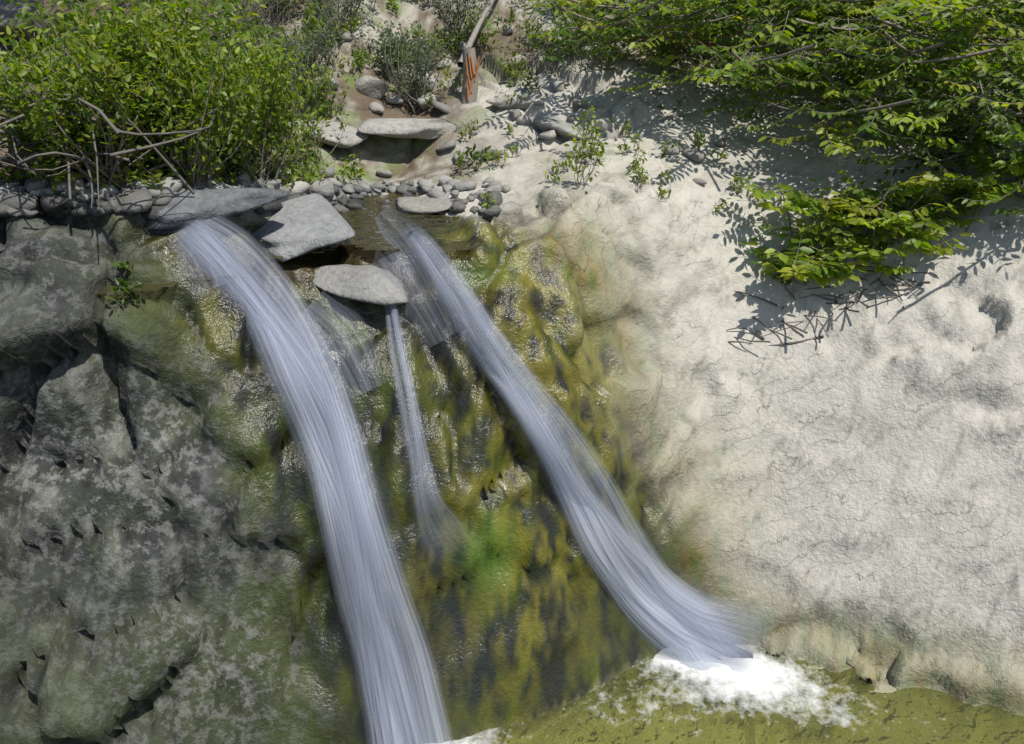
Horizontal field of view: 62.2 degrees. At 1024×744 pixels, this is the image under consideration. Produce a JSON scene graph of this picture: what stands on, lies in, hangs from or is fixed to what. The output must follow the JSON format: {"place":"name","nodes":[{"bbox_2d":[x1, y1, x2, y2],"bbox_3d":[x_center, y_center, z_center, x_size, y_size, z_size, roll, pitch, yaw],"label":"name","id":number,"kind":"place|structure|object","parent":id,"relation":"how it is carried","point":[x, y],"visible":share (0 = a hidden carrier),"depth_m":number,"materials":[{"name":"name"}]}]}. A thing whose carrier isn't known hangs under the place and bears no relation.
{"place":"outdoors","nodes":[
{"label":"outdoors","id":0,"kind":"place"},
{"bbox_2d":[0,0,1023,743],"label":"terrain","id":1,"kind":"structure","parent":0,"point":[836,514],"depth_m":4.78,"materials":[{"name":"beige stone"}]},
{"bbox_2d":[75,191,474,301],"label":"water","id":2,"kind":"structure","parent":1,"relation":"on","point":[375,225],"depth_m":4.90,"materials":[{"name":"grey liquid"}]},
{"bbox_2d":[218,260,403,743],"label":"waterfall","id":3,"kind":"structure","parent":1,"relation":"on","point":[355,529],"depth_m":4.16,"materials":[{"name":"white liquid"}]},
{"bbox_2d":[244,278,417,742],"bbox_3d":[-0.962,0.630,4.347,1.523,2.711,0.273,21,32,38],"label":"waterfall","id":4,"kind":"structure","parent":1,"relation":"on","point":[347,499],"depth_m":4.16,"materials":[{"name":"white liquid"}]},
{"bbox_2d":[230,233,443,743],"bbox_3d":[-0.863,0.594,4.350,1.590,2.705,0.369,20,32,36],"label":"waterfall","id":5,"kind":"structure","parent":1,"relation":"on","point":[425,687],"depth_m":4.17,"materials":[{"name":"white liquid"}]},
{"bbox_2d":[0,0,757,304],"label":"rocks","id":6,"kind":"object","parent":1,"relation":"on","point":[300,222],"visible":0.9,"depth_m":4.67,"materials":[{"name":"grey stone"}]},
{"bbox_2d":[394,307,424,455],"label":"waterfall","id":7,"kind":"structure","parent":1,"relation":"on","point":[406,369],"depth_m":4.38,"materials":[{"name":"grey liquid"}]},
{"bbox_2d":[0,0,931,345],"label":"dead branches","id":8,"kind":"object","parent":1,"relation":"on","point":[68,154],"visible":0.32,"depth_m":4.00,"materials":[{"name":"brown wood"}]},
{"bbox_2d":[457,0,494,103],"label":"tree trunk","id":9,"kind":"object","parent":1,"relation":"on","point":[461,63],"visible":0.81,"depth_m":6.60,"materials":[{"name":"brown plant"}]},
{"bbox_2d":[465,46,481,100],"bbox_3d":[-0.303,-2.291,6.525,0.123,0.394,0.083,16,30,31],"label":"splintered wood","id":10,"kind":"object","parent":9,"relation":"part of","point":[471,76],"visible":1,"depth_m":6.51,"materials":[{"name":"brown wood"}]},
{"bbox_2d":[0,0,1023,313],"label":"vegetation","id":11,"kind":"object","parent":1,"relation":"on","point":[130,72],"depth_m":5.33,"materials":[{"name":"green plant"}]},
{"bbox_2d":[420,247,719,669],"bbox_3d":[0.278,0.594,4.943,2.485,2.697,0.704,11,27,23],"label":"waterfall","id":12,"kind":"structure","parent":1,"relation":"on","point":[662,615],"depth_m":4.93,"materials":[{"name":"white liquid"}]},
{"bbox_2d":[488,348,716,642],"bbox_3d":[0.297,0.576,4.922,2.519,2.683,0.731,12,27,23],"label":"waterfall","id":13,"kind":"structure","parent":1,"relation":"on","point":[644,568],"depth_m":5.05,"materials":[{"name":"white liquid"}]},
{"bbox_2d":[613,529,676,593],"bbox_3d":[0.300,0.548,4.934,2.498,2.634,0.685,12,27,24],"label":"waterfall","id":14,"kind":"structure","parent":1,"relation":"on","point":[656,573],"depth_m":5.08,"materials":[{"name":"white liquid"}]},
{"bbox_2d":[424,642,848,743],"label":"foam","id":15,"kind":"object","parent":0,"point":[729,672],"depth_m":5.06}
]}

